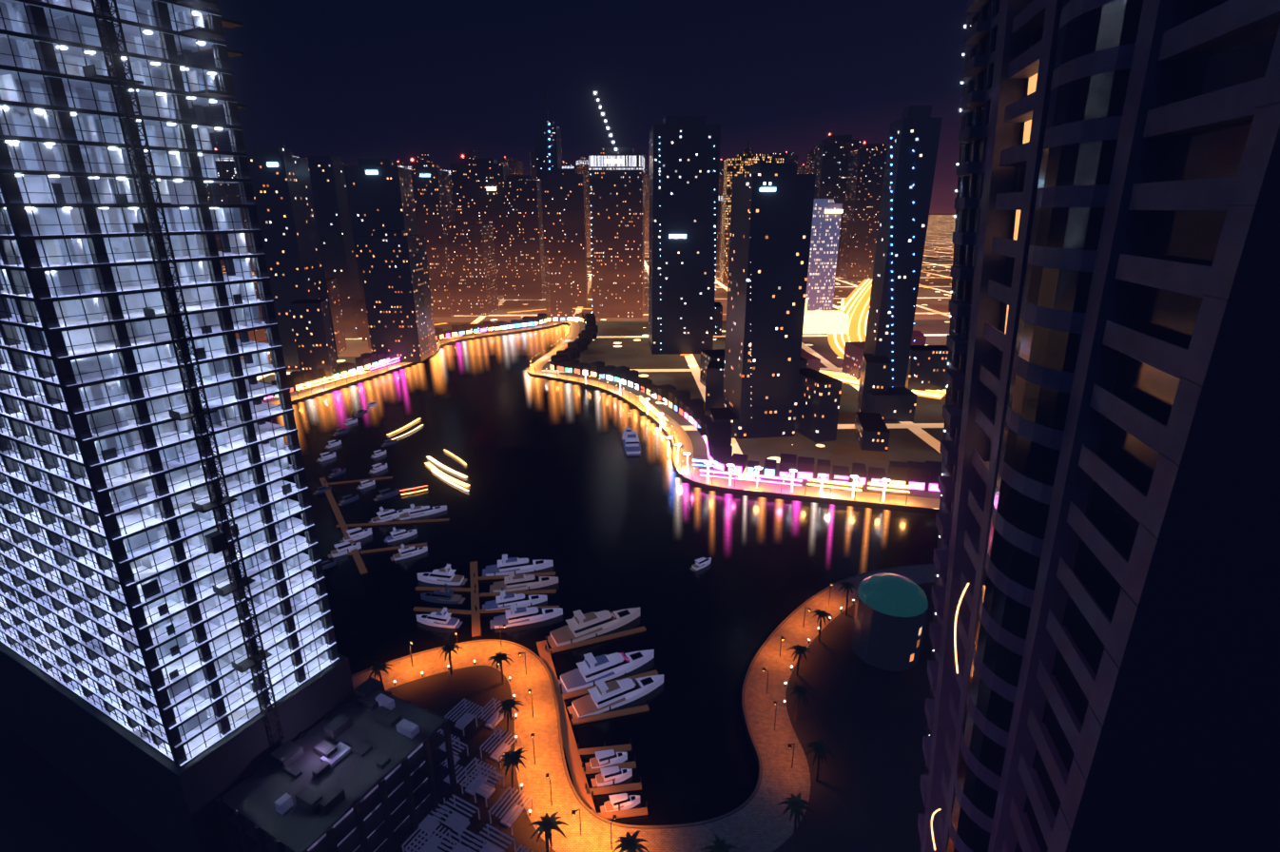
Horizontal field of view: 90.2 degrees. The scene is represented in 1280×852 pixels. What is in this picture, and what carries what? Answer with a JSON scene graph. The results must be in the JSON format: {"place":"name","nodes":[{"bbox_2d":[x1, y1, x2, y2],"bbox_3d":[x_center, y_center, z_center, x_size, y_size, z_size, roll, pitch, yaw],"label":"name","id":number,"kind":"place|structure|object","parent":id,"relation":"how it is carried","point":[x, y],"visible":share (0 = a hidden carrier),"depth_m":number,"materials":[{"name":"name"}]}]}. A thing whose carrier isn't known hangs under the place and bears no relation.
{"place":"outdoors","nodes":[
{"label":"outdoors","id":0,"kind":"place"},
{"bbox_2d":[0,214,955,851],"bbox_3d":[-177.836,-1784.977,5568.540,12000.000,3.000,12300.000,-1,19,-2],"label":"city ground","id":1,"kind":"structure","parent":0,"point":[863,721],"depth_m":142.68,"materials":[{"name":"grey concrete"}]},
{"bbox_2d":[0,641,354,851],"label":"tower podium","id":2,"kind":"object","parent":1,"relation":"on","point":[154,799],"visible":0.33,"depth_m":106.61,"materials":[{"name":"grey concrete"}]},
{"bbox_2d":[0,0,339,767],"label":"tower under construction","id":3,"kind":"structure","parent":2,"relation":"on","point":[158,582],"depth_m":87.05,"materials":[{"name":"grey concrete"}]},
{"bbox_2d":[204,183,224,265],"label":"tower","id":4,"kind":"structure","parent":1,"relation":"on","point":[216,235],"depth_m":1213.64,"materials":[{"name":"grey"}]},
{"bbox_2d":[214,148,253,271],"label":"tower","id":5,"kind":"structure","parent":1,"relation":"on","point":[232,189],"depth_m":1079.19,"materials":[{"name":"grey"}]},
{"bbox_2d":[233,167,254,273],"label":"tower","id":6,"kind":"structure","parent":1,"relation":"on","point":[244,220],"depth_m":1041.36,"materials":[{"name":"grey"}]},
{"bbox_2d":[235,283,267,343],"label":"block","id":7,"kind":"structure","parent":1,"relation":"on","point":[261,335],"depth_m":486.68,"materials":[{"name":"brown"}]},
{"bbox_2d":[247,146,338,369],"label":"tower","id":8,"kind":"structure","parent":1,"relation":"on","point":[282,192],"depth_m":409.82,"materials":[{"name":"grey"}]},
{"bbox_2d":[289,298,337,381],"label":"block","id":9,"kind":"structure","parent":1,"relation":"on","point":[313,332],"depth_m":393.81,"materials":[{"name":"grey"}]},
{"bbox_2d":[307,155,361,338],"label":"tower","id":10,"kind":"structure","parent":1,"relation":"on","point":[328,184],"depth_m":510.97,"materials":[{"name":"grey"}]},
{"bbox_2d":[214,677,458,851],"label":"low building","id":11,"kind":"structure","parent":1,"relation":"on","point":[363,769],"depth_m":103.07,"materials":[{"name":"grey concrete"}]},
{"bbox_2d":[326,277,347,354],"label":"block","id":12,"kind":"structure","parent":1,"relation":"on","point":[336,313],"depth_m":476.51,"materials":[{"name":"brown"}]},
{"bbox_2d":[356,299,367,341],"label":"block","id":13,"kind":"structure","parent":1,"relation":"on","point":[361,320],"depth_m":522.14,"materials":[{"name":"brown"}]},
{"bbox_2d":[343,158,418,348],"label":"tower","id":14,"kind":"structure","parent":1,"relation":"on","point":[382,199],"depth_m":467.29,"materials":[{"name":"grey"}]},
{"bbox_2d":[356,230,436,362],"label":"tower","id":15,"kind":"structure","parent":1,"relation":"on","point":[395,276],"depth_m":442.02,"materials":[{"name":"grey"}]},
{"bbox_2d":[397,160,411,169],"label":"tower","id":16,"kind":"structure","parent":1,"relation":"on","point":[404,164],"depth_m":1519.22,"materials":[{"name":"grey"}]},
{"bbox_2d":[416,152,433,163],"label":"tower","id":17,"kind":"structure","parent":1,"relation":"on","point":[424,158],"depth_m":1063.35,"materials":[{"name":"grey"}]},
{"bbox_2d":[410,157,454,317],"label":"tower","id":18,"kind":"structure","parent":1,"relation":"on","point":[433,204],"depth_m":617.61,"materials":[{"name":"grey"}]},
{"bbox_2d":[411,165,455,220],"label":"tower","id":19,"kind":"structure","parent":1,"relation":"on","point":[452,196],"depth_m":1292.01,"materials":[{"name":"grey"}]},
{"bbox_2d":[401,698,533,851],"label":"garden pergolas","id":20,"kind":"object","parent":1,"relation":"on","point":[455,821],"visible":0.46,"depth_m":114.16,"materials":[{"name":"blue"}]},
{"bbox_2d":[459,150,481,163],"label":"tower","id":21,"kind":"structure","parent":1,"relation":"on","point":[469,154],"depth_m":1235.40,"materials":[{"name":"grey"}]},
{"bbox_2d":[446,220,499,315],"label":"tower","id":22,"kind":"structure","parent":1,"relation":"on","point":[472,254],"depth_m":640.68,"materials":[{"name":"brown"}]},
{"bbox_2d":[450,155,508,295],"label":"tower","id":23,"kind":"structure","parent":1,"relation":"on","point":[475,199],"depth_m":765.01,"materials":[{"name":"grey"}]},
{"bbox_2d":[319,473,658,819],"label":"docks","id":24,"kind":"object","parent":1,"relation":"on","point":[578,769],"visible":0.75,"depth_m":153.77,"materials":[{"name":"brown wood"}]},
{"bbox_2d":[499,156,523,174],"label":"tower","id":25,"kind":"structure","parent":1,"relation":"on","point":[514,165],"depth_m":1624.38,"materials":[{"name":"grey"}]},
{"bbox_2d":[495,174,545,299],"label":"tower","id":26,"kind":"structure","parent":1,"relation":"on","point":[519,212],"depth_m":745.08,"materials":[{"name":"brown"}]},
{"bbox_2d":[529,148,536,179],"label":"tower","id":27,"kind":"structure","parent":1,"relation":"on","point":[533,161],"depth_m":1470.30,"materials":[{"name":"grey"}]},
{"bbox_2d":[534,86,562,180],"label":"tower","id":28,"kind":"structure","parent":1,"relation":"on","point":[543,142],"depth_m":1054.29,"materials":[{"name":"grey"}]},
{"bbox_2d":[266,136,843,387],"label":"rooftop signs","id":29,"kind":"object","parent":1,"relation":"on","point":[608,162],"visible":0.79,"depth_m":458.00,"materials":[{"name":"white"}]},
{"bbox_2d":[548,92,915,379],"bbox_3d":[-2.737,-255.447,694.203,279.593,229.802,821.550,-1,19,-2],"label":"tower lights","id":30,"kind":"object","parent":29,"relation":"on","point":[600,106],"visible":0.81,"depth_m":339.21},
{"bbox_2d":[543,253,572,314],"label":"block","id":31,"kind":"structure","parent":1,"relation":"on","point":[557,275],"depth_m":654.50,"materials":[{"name":"brown"}]},
{"bbox_2d":[540,168,587,306],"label":"tower","id":32,"kind":"structure","parent":1,"relation":"on","point":[563,207],"depth_m":683.47,"materials":[{"name":"grey"}]},
{"bbox_2d":[576,155,590,252],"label":"tower","id":33,"kind":"structure","parent":1,"relation":"on","point":[582,164],"depth_m":1536.89,"materials":[{"name":"brown"}]},
{"bbox_2d":[259,311,941,492],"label":"waterfront promenade","id":34,"kind":"structure","parent":1,"relation":"on","point":[912,475],"depth_m":335.88,"materials":[{"name":"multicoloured concrete"}]},
{"bbox_2d":[268,321,939,508],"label":"promenade paving","id":35,"kind":"structure","parent":1,"relation":"on","point":[682,436],"depth_m":289.46,"materials":[{"name":"stone"}]},
{"bbox_2d":[297,316,910,504],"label":"promenade lamps","id":36,"kind":"object","parent":1,"relation":"on","point":[649,413],"visible":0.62,"depth_m":306.46,"materials":[{"name":"grey"}]},
{"bbox_2d":[301,322,910,492],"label":"promenade lights","id":37,"kind":"object","parent":1,"relation":"on","point":[819,480],"visible":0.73,"depth_m":253.96},
{"bbox_2d":[362,581,857,851],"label":"palm trees","id":38,"kind":"object","parent":1,"relation":"on","point":[630,843],"visible":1,"depth_m":118.06,"materials":[{"name":"brown"}]},
{"bbox_2d":[588,147,644,318],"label":"tower","id":39,"kind":"structure","parent":1,"relation":"on","point":[617,219],"depth_m":612.50,"materials":[{"name":"brown"}]},
{"bbox_2d":[394,582,853,850],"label":"street lamps","id":40,"kind":"object","parent":1,"relation":"on","point":[614,816],"visible":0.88,"depth_m":135.76,"materials":[{"name":"grey metal"}]},
{"bbox_2d":[351,563,935,851],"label":"promenade paving","id":41,"kind":"structure","parent":1,"relation":"on","point":[759,822],"depth_m":130.69,"materials":[{"name":"stone"}]},
{"bbox_2d":[644,172,649,241],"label":"tower","id":42,"kind":"structure","parent":1,"relation":"on","point":[647,193],"depth_m":2129.60,"materials":[{"name":"brown"}]},
{"bbox_2d":[648,116,720,354],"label":"tower","id":43,"kind":"structure","parent":1,"relation":"on","point":[681,305],"depth_m":451.73,"materials":[{"name":"grey glass"}]},
{"bbox_2d":[434,278,946,399],"bbox_3d":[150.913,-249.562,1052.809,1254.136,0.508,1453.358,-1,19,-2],"label":"road light trails","id":44,"kind":"object","parent":1,"relation":"on","point":[856,306],"visible":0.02,"depth_m":577.25,"materials":[{"name":"yellow"}]},
{"bbox_2d":[699,349,724,386],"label":"quay block","id":45,"kind":"structure","parent":1,"relation":"on","point":[707,357],"depth_m":390.01,"materials":[{"name":"grey"}]},
{"bbox_2d":[704,360,724,410],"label":"quay block","id":46,"kind":"structure","parent":1,"relation":"on","point":[714,382],"depth_m":340.38,"materials":[{"name":"grey"}]},
{"bbox_2d":[713,301,722,335],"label":"block","id":47,"kind":"structure","parent":1,"relation":"on","point":[718,318],"depth_m":544.75,"materials":[{"name":"grey"}]},
{"bbox_2d":[716,193,722,270],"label":"tower","id":48,"kind":"structure","parent":1,"relation":"on","point":[719,226],"depth_m":1130.94,"materials":[{"name":"grey"}]},
{"bbox_2d":[718,158,724,194],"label":"tower","id":49,"kind":"structure","parent":1,"relation":"on","point":[721,176],"depth_m":1609.48,"materials":[{"name":"grey"}]},
{"bbox_2d":[708,407,762,438],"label":"quay block","id":50,"kind":"structure","parent":1,"relation":"on","point":[721,415],"depth_m":303.62,"materials":[{"name":"grey concrete"}]},
{"bbox_2d":[580,369,892,501],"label":"bank palms","id":51,"kind":"object","parent":1,"relation":"on","point":[793,471],"visible":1,"depth_m":249.06,"materials":[{"name":"green plant"}]},
{"bbox_2d":[719,153,784,283],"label":"tower","id":52,"kind":"structure","parent":1,"relation":"on","point":[739,164],"depth_m":899.39,"materials":[{"name":"brown"}]},
{"bbox_2d":[722,162,815,439],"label":"tower","id":53,"kind":"structure","parent":1,"relation":"on","point":[769,241],"depth_m":285.66,"materials":[{"name":"grey"}]},
{"bbox_2d":[771,153,795,162],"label":"tower","id":54,"kind":"structure","parent":1,"relation":"on","point":[783,155],"depth_m":957.36,"materials":[{"name":"grey"}]},
{"bbox_2d":[781,152,798,171],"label":"tower","id":55,"kind":"structure","parent":1,"relation":"on","point":[791,155],"depth_m":1764.07,"materials":[{"name":"grey"}]},
{"bbox_2d":[800,349,820,371],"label":"building","id":56,"kind":"structure","parent":1,"relation":"on","point":[813,362],"depth_m":412.73,"materials":[{"name":"grey"}]},
{"bbox_2d":[806,148,815,174],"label":"tower","id":57,"kind":"structure","parent":1,"relation":"on","point":[810,163],"depth_m":1610.11,"materials":[{"name":"grey"}]},
{"bbox_2d":[795,368,842,442],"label":"building","id":58,"kind":"structure","parent":1,"relation":"on","point":[818,405],"depth_m":297.30,"materials":[{"name":"grey concrete"}]},
{"bbox_2d":[805,198,842,310],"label":"tower","id":59,"kind":"structure","parent":1,"relation":"on","point":[825,227],"depth_m":624.71,"materials":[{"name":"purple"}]},
{"bbox_2d":[802,298,849,333],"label":"illuminated building","id":60,"kind":"structure","parent":1,"relation":"on","point":[819,321],"depth_m":554.24,"materials":[{"name":"stone"}]},
{"bbox_2d":[814,133,861,275],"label":"tower","id":61,"kind":"structure","parent":1,"relation":"on","point":[831,155],"depth_m":985.68,"materials":[{"name":"grey"}]},
{"bbox_2d":[842,341,865,379],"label":"quay block","id":62,"kind":"structure","parent":1,"relation":"on","point":[853,358],"depth_m":412.61,"materials":[{"name":"grey"}]},
{"bbox_2d":[837,141,887,279],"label":"tower","id":63,"kind":"structure","parent":1,"relation":"on","point":[865,176],"depth_m":962.92,"materials":[{"name":"grey"}]},
{"bbox_2d":[853,411,890,451],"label":"quay block","id":64,"kind":"structure","parent":1,"relation":"on","point":[871,431],"depth_m":287.92,"materials":[{"name":"grey concrete"}]},
{"bbox_2d":[857,353,891,412],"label":"building","id":65,"kind":"structure","parent":1,"relation":"on","point":[875,373],"depth_m":329.07,"materials":[{"name":"grey"}]},
{"bbox_2d":[859,387,917,421],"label":"building","id":66,"kind":"structure","parent":1,"relation":"on","point":[895,403],"depth_m":325.20,"materials":[{"name":"grey concrete"}]},
{"bbox_2d":[850,572,928,671],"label":"building","id":67,"kind":"structure","parent":1,"relation":"on","point":[890,612],"depth_m":149.47,"materials":[{"name":"blue"}]},
{"bbox_2d":[863,105,942,387],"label":"tower","id":68,"kind":"structure","parent":1,"relation":"on","point":[917,128],"depth_m":322.43,"materials":[{"name":"grey"}]},
{"bbox_2d":[911,329,926,345],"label":"building","id":69,"kind":"structure","parent":1,"relation":"on","point":[919,338],"depth_m":395.43,"materials":[{"name":"grey"}]},
{"bbox_2d":[905,345,948,390],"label":"building","id":70,"kind":"structure","parent":1,"relation":"on","point":[927,365],"depth_m":378.88,"materials":[{"name":"grey"}]},
{"bbox_2d":[917,0,1279,851],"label":"tower","id":71,"kind":"structure","parent":1,"relation":"on","point":[1108,527],"depth_m":32.92,"materials":[{"name":"concrete"},{"name":"glass"}]},
{"bbox_2d":[929,25,969,850],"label":"tower lights","id":72,"kind":"object","parent":71,"relation":"attached to","point":[958,608],"visible":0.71,"depth_m":48.75},
{"bbox_2d":[177,0,968,213],"label":"sky","id":73,"kind":"structure","parent":0,"point":[351,80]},
{"bbox_2d":[265,213,955,825],"bbox_3d":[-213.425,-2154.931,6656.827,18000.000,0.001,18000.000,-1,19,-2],"label":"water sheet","id":74,"kind":"object","parent":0,"point":[577,495],"depth_m":213.84,"materials":[{"name":"black liquid"}]},
{"bbox_2d":[312,485,331,494],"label":"yacht","id":75,"kind":"object","parent":74,"relation":"on","point":[321,489],"visible":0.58,"depth_m":249.30,"materials":[{"name":"blue plastic"}]},
{"bbox_2d":[315,451,336,462],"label":"yacht","id":76,"kind":"object","parent":74,"relation":"on","point":[326,455],"visible":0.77,"depth_m":282.50,"materials":[{"name":"white plastic"}]},
{"bbox_2d":[321,560,336,569],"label":"yacht","id":77,"kind":"object","parent":74,"relation":"on","point":[326,564],"visible":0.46,"depth_m":197.28,"materials":[{"name":"blue plastic"}]},
{"bbox_2d":[325,440,341,448],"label":"yacht","id":78,"kind":"object","parent":74,"relation":"on","point":[332,443],"visible":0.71,"depth_m":297.87,"materials":[{"name":"white plastic"}]},
{"bbox_2d":[328,467,346,478],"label":"yacht","id":79,"kind":"object","parent":74,"relation":"on","point":[338,472],"visible":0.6,"depth_m":265.65,"materials":[{"name":"blue"}]},
{"bbox_2d":[327,541,361,558],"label":"yacht","id":80,"kind":"object","parent":74,"relation":"on","point":[341,549],"visible":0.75,"depth_m":204.84,"materials":[{"name":"white plastic"}]},
{"bbox_2d":[337,494,359,505],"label":"yacht","id":81,"kind":"object","parent":74,"relation":"on","point":[348,498],"visible":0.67,"depth_m":240.71,"materials":[{"name":"blue plastic"}]},
{"bbox_2d":[339,527,371,543],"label":"yacht","id":82,"kind":"object","parent":74,"relation":"on","point":[356,533],"visible":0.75,"depth_m":213.96,"materials":[{"name":"white plastic"}]},
{"bbox_2d":[356,480,375,489],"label":"yacht","id":83,"kind":"object","parent":74,"relation":"on","point":[366,483],"visible":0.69,"depth_m":254.38,"materials":[{"name":"white plastic"}]},
{"bbox_2d":[368,463,387,473],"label":"yacht","id":84,"kind":"object","parent":74,"relation":"on","point":[378,467],"visible":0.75,"depth_m":269.70,"materials":[{"name":"white plastic"}]},
{"bbox_2d":[373,487,399,501],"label":"yacht","id":85,"kind":"object","parent":74,"relation":"on","point":[388,493],"visible":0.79,"depth_m":244.66,"materials":[{"name":"blue plastic"}]},
{"bbox_2d":[368,506,407,523],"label":"yacht","id":86,"kind":"object","parent":74,"relation":"on","point":[385,514],"visible":0.77,"depth_m":227.05,"materials":[{"name":"white plastic"}]},
{"bbox_2d":[383,526,417,543],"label":"yacht","id":87,"kind":"object","parent":74,"relation":"on","point":[397,534],"visible":0.9,"depth_m":214.37,"materials":[{"name":"white plastic"}]},
{"bbox_2d":[390,543,427,561],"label":"yacht","id":88,"kind":"object","parent":74,"relation":"on","point":[406,552],"visible":0.83,"depth_m":203.25,"materials":[{"name":"white plastic"}]},
{"bbox_2d":[396,503,446,520],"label":"yacht","id":89,"kind":"object","parent":74,"relation":"on","point":[413,512],"visible":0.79,"depth_m":230.42,"materials":[{"name":"white plastic"}]},
{"bbox_2d":[387,418,470,494],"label":"boat light trails","id":90,"kind":"object","parent":74,"relation":"on","point":[437,472],"visible":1,"depth_m":267.94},
{"bbox_2d":[416,606,463,628],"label":"yacht","id":91,"kind":"object","parent":74,"relation":"on","point":[442,618],"visible":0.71,"depth_m":169.69,"materials":[{"name":"white plastic"}]},
{"bbox_2d":[417,563,467,585],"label":"yacht","id":92,"kind":"object","parent":74,"relation":"on","point":[446,575],"visible":0.85,"depth_m":188.72,"materials":[{"name":"white plastic"}]},
{"bbox_2d":[420,584,465,603],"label":"yacht","id":93,"kind":"object","parent":74,"relation":"on","point":[446,595],"visible":0.88,"depth_m":179.72,"materials":[{"name":"blue plastic"}]},
{"bbox_2d":[482,590,547,610],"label":"yacht","id":94,"kind":"object","parent":74,"relation":"on","point":[518,600],"visible":0.85,"depth_m":177.68,"materials":[{"name":"white plastic"}]},
{"bbox_2d":[482,553,553,576],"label":"yacht","id":95,"kind":"object","parent":74,"relation":"on","point":[505,565],"visible":0.88,"depth_m":194.61,"materials":[{"name":"white plastic"}]},
{"bbox_2d":[489,570,558,592],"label":"yacht","id":96,"kind":"object","parent":74,"relation":"on","point":[512,582],"visible":0.92,"depth_m":186.26,"materials":[{"name":"beige plastic"}]},
{"bbox_2d":[489,603,562,628],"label":"yacht","id":97,"kind":"object","parent":74,"relation":"on","point":[513,615],"visible":0.88,"depth_m":170.89,"materials":[{"name":"white plastic"}]},
{"bbox_2d":[435,326,675,493],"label":"water light reflections","id":98,"kind":"object","parent":74,"relation":"on","point":[441,367],"visible":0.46,"depth_m":407.93,"materials":[{"name":"orange liquid"}]},
{"bbox_2d":[547,607,639,647],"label":"yacht","id":99,"kind":"object","parent":74,"relation":"on","point":[580,626],"visible":0.98,"depth_m":165.68,"materials":[{"name":"beige plastic"}]},
{"bbox_2d":[558,649,654,694],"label":"yacht","id":100,"kind":"object","parent":74,"relation":"on","point":[589,670],"visible":0.85,"depth_m":150.22,"materials":[{"name":"white plastic"}]},
{"bbox_2d":[584,749,627,768],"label":"yacht","id":101,"kind":"object","parent":74,"relation":"on","point":[601,759],"visible":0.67,"depth_m":126.79,"materials":[{"name":"white"}]},
{"bbox_2d":[590,765,632,787],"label":"yacht","id":102,"kind":"object","parent":74,"relation":"on","point":[606,776],"visible":0.88,"depth_m":123.18,"materials":[{"name":"white"}]},
{"bbox_2d":[566,674,663,718],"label":"yacht","id":103,"kind":"object","parent":74,"relation":"on","point":[602,696],"visible":0.88,"depth_m":142.29,"materials":[{"name":"white"}]},
{"bbox_2d":[600,793,639,812],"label":"yacht","id":104,"kind":"object","parent":74,"relation":"on","point":[625,801],"visible":0.88,"depth_m":117.69,"materials":[{"name":"white"}]},
{"bbox_2d":[621,426,640,456],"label":"yacht","id":105,"kind":"object","parent":74,"relation":"on","point":[631,442],"visible":1,"depth_m":293.14,"materials":[{"name":"white plastic"}]},
{"bbox_2d":[690,557,711,571],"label":"yacht","id":106,"kind":"object","parent":74,"relation":"on","point":[701,563],"visible":0.88,"depth_m":197.07,"materials":[{"name":"white plastic"}]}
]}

